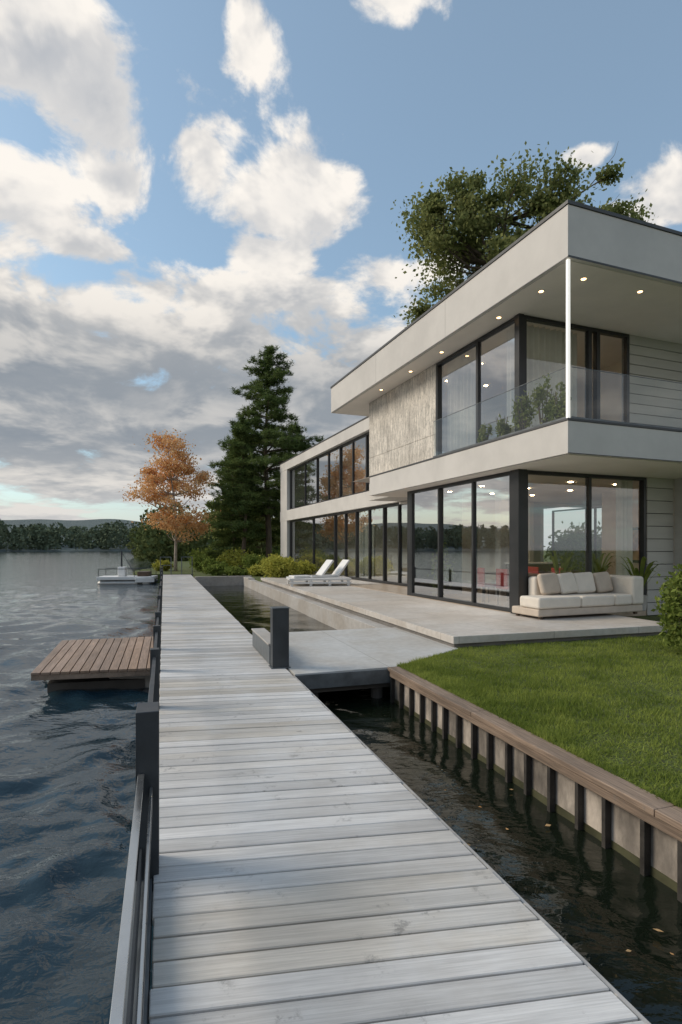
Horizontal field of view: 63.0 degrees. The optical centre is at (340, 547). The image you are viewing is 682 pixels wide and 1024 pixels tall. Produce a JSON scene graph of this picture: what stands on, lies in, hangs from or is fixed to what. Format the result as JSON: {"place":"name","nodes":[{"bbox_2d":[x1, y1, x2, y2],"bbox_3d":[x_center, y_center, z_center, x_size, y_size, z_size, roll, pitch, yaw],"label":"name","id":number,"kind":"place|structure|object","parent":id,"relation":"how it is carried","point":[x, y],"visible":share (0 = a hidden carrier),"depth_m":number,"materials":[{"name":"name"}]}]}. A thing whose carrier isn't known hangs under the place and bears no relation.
{"place":"outdoors","nodes":[
{"label":"outdoors","id":0,"kind":"place"},
{"bbox_2d":[0,519,215,550],"bbox_3d":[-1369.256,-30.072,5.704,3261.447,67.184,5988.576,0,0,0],"label":"hills","id":1,"kind":"structure","parent":0,"point":[89,524],"depth_m":894.20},
{"bbox_2d":[0,519,211,549],"bbox_3d":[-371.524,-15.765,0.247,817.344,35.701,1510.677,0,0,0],"label":"distant trees","id":2,"kind":"object","parent":1,"relation":"on","point":[106,535],"visible":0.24,"depth_m":376.31,"materials":[{"name":"green plant"}]},
{"bbox_2d":[0,548,681,1023],"bbox_3d":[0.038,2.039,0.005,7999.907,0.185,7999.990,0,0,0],"label":"lake water","id":3,"kind":"structure","parent":0,"point":[66,784],"depth_m":4.15,"materials":[{"name":"liquid"}]},
{"bbox_2d":[31,636,152,692],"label":"swim platform","id":4,"kind":"structure","parent":3,"relation":"in","point":[121,663],"depth_m":8.25,"materials":[{"name":"wood"}]},
{"bbox_2d":[96,551,157,584],"bbox_3d":[-12.074,1.170,31.604,3.077,2.000,1.600,0,0,-8],"label":"pontoon boat","id":5,"kind":"object","parent":3,"relation":"on","point":[122,577],"visible":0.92,"depth_m":30.98,"materials":[{"name":"metal"}]},
{"bbox_2d":[135,577,154,583],"bbox_3d":[-11.281,1.940,32.079,1.000,0.560,2.400,0,0,-18],"label":"side pontoon","id":6,"kind":"object","parent":3,"relation":"on","point":[139,580],"visible":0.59,"depth_m":30.91,"materials":[{"name":"white paint"}]},
{"bbox_2d":[295,669,389,697],"bbox_3d":[0.000,3.007,8.891,2.274,2.825,3.365,0,0,-18],"label":"walkway support","id":7,"kind":"object","parent":3,"relation":"in","point":[376,681],"visible":0.23,"depth_m":7.19,"materials":[{"name":"concrete"}]},
{"bbox_2d":[286,627,457,675],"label":"concrete walkway","id":8,"kind":"structure","parent":7,"relation":"on","point":[326,651],"depth_m":8.66,"materials":[{"name":"concrete"}]},
{"bbox_2d":[269,606,290,668],"bbox_3d":[-0.816,1.182,7.390,0.260,0.794,0.210,0,0,-18],"label":"dock bollard","id":9,"kind":"object","parent":8,"relation":"on","point":[279,637],"visible":1,"depth_m":7.31,"materials":[{"name":"metal"}]},
{"bbox_2d":[123,574,650,1023],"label":"wooden dock","id":10,"kind":"object","parent":3,"relation":"in","point":[320,862],"visible":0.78,"depth_m":2.59,"materials":[{"name":"wood"}]},
{"bbox_2d":[109,565,162,1023],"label":"steel railing","id":11,"kind":"object","parent":10,"relation":"on","point":[143,860],"visible":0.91,"depth_m":2.42,"materials":[{"name":"metal"}]},
{"bbox_2d":[160,557,192,575],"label":"dock gate","id":12,"kind":"structure","parent":10,"relation":"attached to","point":[171,565],"depth_m":32.75,"materials":[{"name":"metal"}]},
{"bbox_2d":[251,628,269,663],"bbox_3d":[-1.112,1.436,8.255,0.210,0.282,1.520,0,0,-18],"label":"mooring box","id":13,"kind":"object","parent":10,"relation":"on","point":[261,641],"visible":0.71,"depth_m":8.22,"materials":[{"name":"concrete"}]},
{"bbox_2d":[468,789,673,954],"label":"fallen leaves","id":14,"kind":"object","parent":3,"relation":"on","point":[628,950],"visible":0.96,"depth_m":2.92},
{"bbox_2d":[0,0,681,547],"label":"sky","id":15,"kind":"structure","parent":0,"point":[189,188],"materials":[{"name":"blue"}]},
{"bbox_2d":[133,550,681,807],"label":"ground","id":16,"kind":"structure","parent":0,"point":[186,569],"depth_m":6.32,"materials":[{"name":"plant"}]},
{"bbox_2d":[151,559,173,570],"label":"garden shrub","id":17,"kind":"object","parent":16,"relation":"on","point":[156,566],"visible":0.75,"depth_m":38.22,"materials":[{"name":"green plant"}]},
{"bbox_2d":[119,428,220,570],"bbox_3d":[-11.592,-3.166,38.110,6.941,9.776,5.326,0,0,0],"label":"autumn birch tree","id":18,"kind":"object","parent":16,"relation":"on","point":[174,522],"visible":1,"depth_m":37.37,"materials":[{"name":"orange plant"}]},
{"bbox_2d":[189,554,213,571],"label":"garden shrub","id":19,"kind":"object","parent":16,"relation":"on","point":[197,560],"visible":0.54,"depth_m":37.11,"materials":[{"name":"green plant"}]},
{"bbox_2d":[186,545,219,565],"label":"garden shrub","id":20,"kind":"object","parent":16,"relation":"on","point":[195,552],"visible":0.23,"depth_m":40.32,"materials":[{"name":"green plant"}]},
{"bbox_2d":[125,502,280,562],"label":"background trees","id":21,"kind":"object","parent":16,"relation":"on","point":[151,545],"visible":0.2,"depth_m":68.11,"materials":[{"name":"green plant"}]},
{"bbox_2d":[199,556,230,572],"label":"garden shrub","id":22,"kind":"object","parent":16,"relation":"on","point":[207,562],"visible":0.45,"depth_m":34.43,"materials":[{"name":"green plant"}]},
{"bbox_2d":[203,563,227,575],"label":"garden shrub","id":23,"kind":"object","parent":16,"relation":"on","point":[216,569],"visible":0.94,"depth_m":31.85,"materials":[{"name":"green plant"}]},
{"bbox_2d":[195,576,251,585],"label":"canal end wall","id":24,"kind":"structure","parent":16,"relation":"on","point":[219,580],"depth_m":29.70,"materials":[{"name":"concrete"}]},
{"bbox_2d":[193,438,265,564],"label":"pine tree","id":25,"kind":"object","parent":16,"relation":"on","point":[221,535],"visible":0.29,"depth_m":40.70,"materials":[{"name":"green plant"}]},
{"bbox_2d":[216,547,252,567],"bbox_3d":[-7.015,0.767,36.818,2.621,1.752,2.783,0,0,0],"label":"garden shrub","id":26,"kind":"object","parent":16,"relation":"on","point":[235,560],"visible":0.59,"depth_m":36.52,"materials":[{"name":"green plant"}]},
{"bbox_2d":[222,565,248,575],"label":"garden shrub","id":27,"kind":"object","parent":16,"relation":"on","point":[234,571],"visible":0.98,"depth_m":31.37,"materials":[{"name":"green plant"}]},
{"bbox_2d":[200,494,280,547],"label":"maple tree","id":28,"kind":"object","parent":16,"relation":"on","point":[275,538],"visible":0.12,"depth_m":45.43,"materials":[{"name":"green plant"}]},
{"bbox_2d":[208,414,273,568],"bbox_3d":[-6.710,-3.945,38.946,4.387,11.144,4.731,0,0,0],"label":"pine tree","id":29,"kind":"object","parent":16,"relation":"on","point":[242,506],"visible":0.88,"depth_m":38.43,"materials":[{"name":"green plant"}]},
{"bbox_2d":[243,577,254,586],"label":"canal side wall","id":30,"kind":"structure","parent":16,"relation":"on","point":[245,581],"depth_m":29.27,"materials":[{"name":"concrete"}]},
{"bbox_2d":[240,554,266,568],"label":"garden shrub","id":31,"kind":"object","parent":16,"relation":"on","point":[251,560],"visible":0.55,"depth_m":34.00,"materials":[{"name":"green plant"}]},
{"bbox_2d":[247,563,271,575],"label":"garden shrub","id":32,"kind":"object","parent":16,"relation":"on","point":[254,570],"visible":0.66,"depth_m":31.15,"materials":[{"name":"green plant"}]},
{"bbox_2d":[207,345,323,557],"bbox_3d":[-5.395,-6.519,40.131,9.296,16.284,10.089,0,0,0],"label":"pine tree","id":33,"kind":"object","parent":16,"relation":"on","point":[272,436],"visible":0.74,"depth_m":39.22,"materials":[{"name":"green plant"}]},
{"bbox_2d":[258,553,280,564],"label":"garden shrub","id":34,"kind":"object","parent":16,"relation":"on","point":[272,555],"visible":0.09,"depth_m":33.17,"materials":[{"name":"green plant"}]},
{"bbox_2d":[272,545,280,555],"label":"garden shrub","id":35,"kind":"object","parent":16,"relation":"on","point":[279,552],"visible":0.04,"depth_m":36.46,"materials":[{"name":"green plant"}]},
{"bbox_2d":[257,554,303,577],"bbox_3d":[-2.946,0.964,26.811,2.350,1.314,2.153,0,0,0],"label":"golden shrub","id":36,"kind":"object","parent":16,"relation":"on","point":[281,567],"visible":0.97,"depth_m":26.41,"materials":[{"name":"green plant"}]},
{"bbox_2d":[261,420,311,545],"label":"pine tree","id":37,"kind":"object","parent":16,"relation":"on","point":[298,430],"visible":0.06,"depth_m":43.14,"materials":[{"name":"green plant"}]},
{"bbox_2d":[294,559,318,574],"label":"golden shrub","id":38,"kind":"object","parent":16,"relation":"on","point":[308,568],"visible":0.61,"depth_m":27.68,"materials":[{"name":"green plant"}]},
{"bbox_2d":[390,141,654,327],"bbox_3d":[8.568,-8.056,26.583,12.460,19.383,8.255,0,0,0],"label":"poplar tree","id":39,"kind":"object","parent":16,"relation":"on","point":[430,223],"visible":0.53,"depth_m":25.18,"materials":[{"name":"green plant"}]},
{"bbox_2d":[387,666,681,881],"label":"retaining wall","id":40,"kind":"structure","parent":16,"relation":"on","point":[625,829],"depth_m":4.14,"materials":[{"name":"concrete"}]},
{"bbox_2d":[394,699,676,891],"bbox_3d":[2.630,2.248,1.235,0.006,0.545,12.850,0,0,-18],"label":"waterline algae","id":41,"kind":"object","parent":40,"relation":"attached to","point":[654,872],"depth_m":4.14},
{"bbox_2d":[390,677,681,902],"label":"sheet piles","id":42,"kind":"object","parent":40,"relation":"attached to","point":[645,846],"visible":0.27,"depth_m":4.56,"materials":[{"name":"metal"}]},
{"bbox_2d":[390,672,681,841],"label":"waler","id":43,"kind":"object","parent":40,"relation":"attached to","point":[664,827],"visible":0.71,"depth_m":4.12,"materials":[{"name":"wood"}]},
{"bbox_2d":[544,521,601,572],"bbox_3d":[11.451,0.043,26.562,3.719,3.244,3.442,0,0,35],"label":"hedge shrub","id":44,"kind":"object","parent":16,"relation":"on","point":[575,540],"visible":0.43,"depth_m":26.46,"materials":[{"name":"green plant"}]},
{"bbox_2d":[573,521,601,568],"bbox_3d":[11.992,0.127,24.019,3.664,3.145,3.520,0,0,-40],"label":"hedge shrub","id":45,"kind":"object","parent":16,"relation":"on","point":[599,547],"visible":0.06,"depth_m":24.09,"materials":[{"name":"green plant"}]},
{"bbox_2d":[639,481,672,602],"bbox_3d":[7.539,-0.037,13.309,0.870,3.234,0.199,0,0,-21],"label":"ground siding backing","id":46,"kind":"object","parent":16,"relation":"on","point":[646,538],"visible":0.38,"depth_m":13.23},
{"bbox_2d":[646,477,673,614],"bbox_3d":[7.581,-0.037,13.201,0.870,3.234,0.030,0,0,-21],"label":"ground siding","id":47,"kind":"object","parent":46,"relation":"attached to","point":[660,539],"visible":0.81,"depth_m":13.16,"materials":[{"name":"paint"}]},
{"bbox_2d":[651,564,681,654],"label":"garden shrub","id":48,"kind":"object","parent":16,"relation":"on","point":[671,606],"visible":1,"depth_m":8.32,"materials":[{"name":"green plant"}]},
{"bbox_2d":[674,478,681,579],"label":"siding return","id":49,"kind":"object","parent":16,"relation":"on","point":[678,521],"visible":0.56,"depth_m":13.25,"materials":[{"name":"paint"}]},
{"bbox_2d":[248,577,667,647],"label":"stone terrace","id":50,"kind":"structure","parent":0,"point":[340,606],"depth_m":11.36,"materials":[{"name":"stone"}]},
{"bbox_2d":[286,576,350,585],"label":"sun lounger platform","id":51,"kind":"structure","parent":50,"relation":"on","point":[306,580],"depth_m":20.43,"materials":[{"name":"white paint"}]},
{"bbox_2d":[289,560,333,577],"bbox_3d":[-1.115,0.785,21.015,1.653,0.660,0.540,0,0,-28],"label":"sun lounger","id":52,"kind":"object","parent":51,"relation":"on","point":[326,565],"visible":0.83,"depth_m":21.07,"materials":[{"name":"white paint"}]},
{"bbox_2d":[311,560,349,577],"bbox_3d":[-0.495,0.785,21.265,1.653,0.660,0.540,0,0,-28],"label":"sun lounger","id":53,"kind":"object","parent":51,"relation":"on","point":[340,568],"visible":0.85,"depth_m":21.33,"materials":[{"name":"white paint"}]},
{"bbox_2d":[510,469,526,614],"bbox_3d":[3.772,-0.128,11.808,0.220,3.052,0.270,0,0,-21],"label":"corner post","id":54,"kind":"object","parent":50,"relation":"on","point":[518,533],"visible":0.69,"depth_m":11.71,"materials":[{"name":"metal"}]},
{"bbox_2d":[512,572,642,619],"bbox_3d":[4.971,0.955,11.659,2.770,0.886,0.870,0,0,-21],"label":"outdoor sofa","id":55,"kind":"object","parent":50,"relation":"on","point":[564,594],"visible":1,"depth_m":11.49,"materials":[{"name":"fabric"}]},
{"bbox_2d":[314,574,645,616],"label":"floor","id":56,"kind":"structure","parent":0,"point":[395,589],"depth_m":18.64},
{"bbox_2d":[281,521,289,557],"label":"end pier","id":57,"kind":"structure","parent":56,"relation":"on","point":[285,538],"depth_m":34.49,"materials":[{"name":"paint"}]},
{"bbox_2d":[280,491,406,521],"bbox_3d":[2.166,-1.995,29.049,6.570,0.630,16.660,0,0,-21],"label":"band","id":58,"kind":"object","parent":57,"relation":"on","point":[351,502],"visible":0.36,"depth_m":26.21,"materials":[{"name":"paint"}]},
{"bbox_2d":[281,470,289,511],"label":"end pier","id":59,"kind":"structure","parent":58,"relation":"on","point":[285,490],"depth_m":34.49,"materials":[{"name":"paint"}]},
{"bbox_2d":[280,417,368,472],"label":"roof","id":60,"kind":"structure","parent":59,"relation":"on","point":[349,434],"depth_m":26.98,"materials":[{"name":"paint"}]},
{"bbox_2d":[280,416,367,464],"bbox_3d":[1.809,-5.351,29.973,6.610,0.057,14.820,0,0,-21],"label":"coping","id":61,"kind":"object","parent":60,"relation":"on","point":[327,438],"visible":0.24,"depth_m":27.06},
{"bbox_2d":[290,432,368,509],"bbox_3d":[-0.386,-3.567,27.229,0.122,2.497,15.080,0,0,-21],"label":"frame","id":62,"kind":"object","parent":58,"relation":"on","point":[339,448],"visible":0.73,"depth_m":26.25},
{"bbox_2d":[291,435,369,507],"bbox_3d":[-0.385,-3.567,27.230,0.031,2.477,15.060,0,0,-21],"label":"glass","id":63,"kind":"object","parent":62,"relation":"attached to","point":[297,487],"visible":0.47,"depth_m":27.28,"materials":[{"name":"glass"}]},
{"bbox_2d":[290,503,406,585],"bbox_3d":[0.226,-0.145,25.643,0.143,3.044,18.480,0,0,-21],"label":"ground frame","id":64,"kind":"object","parent":56,"relation":"on","point":[399,582],"visible":0.47,"depth_m":23.03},
{"bbox_2d":[291,507,387,580],"bbox_3d":[0.227,-0.145,25.644,0.030,3.024,18.460,0,0,-21],"label":"ground glass","id":65,"kind":"object","parent":64,"relation":"on","point":[302,540],"visible":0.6,"depth_m":25.96,"materials":[{"name":"glass"}]},
{"bbox_2d":[407,491,411,595],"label":"return wall","id":66,"kind":"structure","parent":56,"relation":"on","point":[408,542],"depth_m":16.27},
{"bbox_2d":[410,471,509,611],"bbox_3d":[2.892,-0.137,14.062,0.122,3.028,4.550,0,0,-21],"label":"sliding door frame","id":67,"kind":"object","parent":56,"relation":"on","point":[472,482],"visible":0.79,"depth_m":13.66,"materials":[{"name":"metal"}]},
{"bbox_2d":[413,475,508,607],"bbox_3d":[2.893,-0.137,14.062,0.030,3.008,4.530,0,0,-21],"label":"ground side glass","id":68,"kind":"object","parent":67,"relation":"in","point":[492,541],"visible":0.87,"depth_m":13.75,"materials":[{"name":"glass"}]},
{"bbox_2d":[387,508,543,576],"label":"walls","id":69,"kind":"structure","parent":56,"relation":"on","point":[392,546],"depth_m":26.38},
{"bbox_2d":[528,573,537,578],"bbox_3d":[4.327,1.006,13.677,0.900,0.760,1.900,0,0,-21],"label":"dining table","id":70,"kind":"object","parent":56,"relation":"on","point":[532,574],"visible":0.12,"depth_m":13.11,"materials":[{"name":"brown wood"}]},
{"bbox_2d":[528,567,538,573],"bbox_3d":[4.747,0.936,14.268,0.470,0.901,0.460,0,0,-21],"label":"dining chair","id":71,"kind":"object","parent":56,"relation":"on","point":[533,569],"visible":0.06,"depth_m":14.28,"materials":[{"name":"red fabric"}]},
{"bbox_2d":[528,562,559,573],"bbox_3d":[5.237,0.891,15.207,1.460,0.990,0.540,0,0,-21],"label":"media cabinet","id":72,"kind":"object","parent":56,"relation":"on","point":[544,567],"visible":0.17,"depth_m":15.04,"materials":[{"name":"brown wood"}]},
{"bbox_2d":[541,549,578,573],"bbox_3d":[5.216,0.705,13.126,0.869,1.363,1.091,0,0,-33],"label":"potted palm","id":73,"kind":"object","parent":56,"relation":"on","point":[564,565],"visible":0.52,"depth_m":13.13,"materials":[{"name":"plant"}]},
{"bbox_2d":[558,546,584,572],"bbox_3d":[5.558,0.684,13.450,0.876,1.456,0.742,0,0,24],"label":"indoor plant","id":74,"kind":"object","parent":56,"relation":"on","point":[564,558],"visible":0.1,"depth_m":13.50,"materials":[{"name":"green plant"}]},
{"bbox_2d":[552,506,601,558],"bbox_3d":[11.120,-0.137,20.102,0.092,3.028,9.700,0,0,-21],"label":"side frame","id":75,"kind":"object","parent":56,"relation":"on","point":[595,530],"visible":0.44,"depth_m":22.37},
{"bbox_2d":[527,470,645,594],"bbox_3d":[5.514,-0.137,12.474,3.490,3.028,0.122,0,0,-21],"label":"window frame","id":76,"kind":"object","parent":56,"relation":"on","point":[588,521],"visible":0.41,"depth_m":12.49,"materials":[{"name":"metal"}]},
{"bbox_2d":[577,551,615,573],"bbox_3d":[6.127,0.726,13.367,0.939,1.321,0.984,0,0,22],"label":"potted palm","id":77,"kind":"object","parent":56,"relation":"on","point":[597,563],"visible":0.35,"depth_m":13.46,"materials":[{"name":"plant"}]},
{"bbox_2d":[528,489,673,574],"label":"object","id":78,"kind":"structure","parent":56,"relation":"on","point":[608,522],"depth_m":16.64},
{"bbox_2d":[399,501,575,508],"bbox_3d":[5.469,-1.616,20.484,6.570,0.072,1.680,0,0,-21],"label":"band","id":79,"kind":"object","parent":78,"relation":"on","point":[545,505],"visible":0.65,"depth_m":20.70,"materials":[{"name":"paint"}]},
{"bbox_2d":[373,454,681,503],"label":"soffit","id":80,"kind":"structure","parent":78,"relation":"on","point":[551,489],"depth_m":12.71,"materials":[{"name":"paint"}]},
{"bbox_2d":[369,420,681,507],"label":"balcony slab","id":81,"kind":"structure","parent":80,"relation":"on","point":[559,439],"depth_m":10.73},
{"bbox_2d":[369,418,681,483],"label":"slab coping","id":82,"kind":"object","parent":81,"relation":"on","point":[582,420],"visible":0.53,"depth_m":10.67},
{"bbox_2d":[353,477,369,482],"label":"balcony floor","id":83,"kind":"structure","parent":82,"relation":"on","point":[366,480],"depth_m":18.93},
{"bbox_2d":[436,317,513,454],"bbox_3d":[3.314,-3.710,13.801,0.122,2.794,3.480,0,0,-21],"label":"side frame","id":84,"kind":"object","parent":83,"relation":"on","point":[476,342],"visible":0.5,"depth_m":13.95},
{"bbox_2d":[440,322,513,453],"bbox_3d":[3.316,-3.710,13.802,0.024,2.774,3.460,0,0,-20],"label":"side glass","id":85,"kind":"object","parent":84,"relation":"in","point":[458,379],"visible":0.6,"depth_m":13.78,"materials":[{"name":"glass"}]},
{"bbox_2d":[514,313,523,431],"bbox_3d":[3.914,-3.711,12.211,0.135,2.807,0.160,0,0,-21],"label":"corner post","id":86,"kind":"object","parent":83,"relation":"on","point":[519,350],"visible":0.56,"depth_m":12.15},
{"bbox_2d":[524,315,628,425],"bbox_3d":[5.428,-3.710,12.794,3.100,2.794,0.122,0,0,-21],"label":"front frame","id":87,"kind":"object","parent":83,"relation":"on","point":[596,332],"visible":0.46,"depth_m":12.94,"materials":[{"name":"metal"}]},
{"bbox_2d":[577,361,621,421],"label":"walls","id":88,"kind":"structure","parent":83,"relation":"on","point":[611,396],"depth_m":15.65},
{"bbox_2d":[334,261,681,415],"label":"soffit","id":89,"kind":"structure","parent":88,"relation":"on","point":[606,299],"depth_m":12.14,"materials":[{"name":"paint"}]},
{"bbox_2d":[331,204,681,416],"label":"roof fascia","id":90,"kind":"structure","parent":89,"relation":"on","point":[563,233],"depth_m":10.77,"materials":[{"name":"paint"}]},
{"bbox_2d":[334,256,567,410],"bbox_3d":[1.820,-5.136,15.443,0.005,0.012,12.100,0,0,-21],"label":"roof joint","id":91,"kind":"object","parent":90,"relation":"attached to","point":[463,325],"visible":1,"depth_m":12.57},
{"bbox_2d":[330,199,681,388],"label":"roof coping","id":92,"kind":"object","parent":90,"relation":"on","point":[590,208],"visible":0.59,"depth_m":10.73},
{"bbox_2d":[568,255,681,283],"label":"fascia drip trim","id":93,"kind":"structure","parent":90,"relation":"attached to","point":[608,265],"depth_m":10.26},
{"bbox_2d":[379,277,643,389],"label":"downlight trims","id":94,"kind":"object","parent":89,"relation":"attached to","point":[538,292],"visible":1,"depth_m":11.08,"materials":[{"name":"white paint"}]},
{"bbox_2d":[381,278,642,389],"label":"downlights","id":95,"kind":"object","parent":89,"relation":"attached to","point":[582,279],"visible":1,"depth_m":11.11,"materials":[{"name":"white"}]},
{"bbox_2d":[527,324,576,427],"bbox_3d":[4.837,-3.700,12.909,1.600,2.760,0.129,0,0,-21],"label":"curtain","id":96,"kind":"object","parent":88,"relation":"hanging from","point":[546,351],"visible":0.42,"depth_m":12.91,"materials":[{"name":"fabric"}]},
{"bbox_2d":[622,339,681,421],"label":"siding backing","id":97,"kind":"object","parent":83,"relation":"on","point":[642,385],"visible":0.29,"depth_m":13.52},
{"bbox_2d":[629,335,681,427],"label":"siding","id":98,"kind":"object","parent":97,"relation":"attached to","point":[653,352],"visible":0.76,"depth_m":13.63,"materials":[{"name":"paint"}]},
{"bbox_3d":[1.966,-3.711,17.579,0.197,2.807,4.520,0,0,-21],"label":"upper side wall","id":99,"kind":"object","parent":83,"relation":"on","visible":0},
{"bbox_2d":[369,364,435,475],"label":"travertine cladding","id":100,"kind":"structure","parent":99,"relation":"attached to","point":[402,426],"depth_m":17.15,"materials":[{"name":"stone"}]},
{"bbox_2d":[433,367,565,456],"bbox_3d":[3.189,-2.764,12.070,0.047,0.933,4.580,0,0,-21],"label":"balustrade side channel","id":101,"kind":"object","parent":82,"relation":"on","point":[509,433],"visible":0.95,"depth_m":11.47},
{"bbox_2d":[566,259,569,417],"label":"corner column","id":102,"kind":"structure","parent":82,"relation":"on","point":[567,338],"depth_m":9.84,"materials":[{"name":"white"}]},
{"bbox_2d":[570,366,681,429],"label":"balustrade front channel","id":103,"kind":"object","parent":82,"relation":"on","point":[625,422],"visible":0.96,"depth_m":10.35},
{"bbox_2d":[568,452,681,461],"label":"slab drip trim","id":104,"kind":"structure","parent":81,"relation":"attached to","point":[624,457],"depth_m":10.27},
{"bbox_2d":[616,480,632,575],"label":"curtain","id":105,"kind":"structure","parent":80,"relation":"hanging from","point":[624,518],"depth_m":13.20,"materials":[{"name":"fabric"}]},
{"bbox_2d":[633,527,638,562],"bbox_3d":[8.378,-0.080,15.561,0.045,1.000,1.400,0,0,-21],"label":"framed picture","id":106,"kind":"object","parent":78,"relation":"attached to","point":[635,544],"depth_m":15.67},
{"bbox_2d":[615,556,662,610],"bbox_3d":[6.749,0.788,12.496,0.965,1.220,1.072,0,0,0],"label":"potted palm","id":107,"kind":"object","parent":56,"relation":"on","point":[648,571],"visible":0.62,"depth_m":12.30,"materials":[{"name":"plant"}]},
{"bbox_2d":[477,423,492,442],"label":"balcony plant","id":108,"kind":"object","parent":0,"point":[483,434],"visible":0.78,"depth_m":12.68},
{"bbox_2d":[495,413,511,436],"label":"balcony plant","id":109,"kind":"object","parent":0,"point":[501,428],"visible":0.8,"depth_m":12.07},
{"bbox_2d":[511,389,535,429],"bbox_3d":[3.795,-2.804,11.525,0.502,1.032,0.643,0,0,0],"label":"balcony plant","id":110,"kind":"object","parent":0,"point":[524,403],"visible":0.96,"depth_m":11.46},
{"bbox_2d":[528,373,557,423],"bbox_3d":[3.977,-2.859,10.948,0.583,1.142,0.550,0,0,0],"label":"balcony plant","id":111,"kind":"object","parent":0,"point":[540,395],"visible":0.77,"depth_m":10.89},
{"bbox_2d":[543,381,571,421],"bbox_3d":[4.105,-2.725,10.468,0.521,0.875,0.560,0,0,0],"label":"balcony plant","id":112,"kind":"object","parent":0,"point":[556,412],"visible":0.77,"depth_m":10.47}
]}

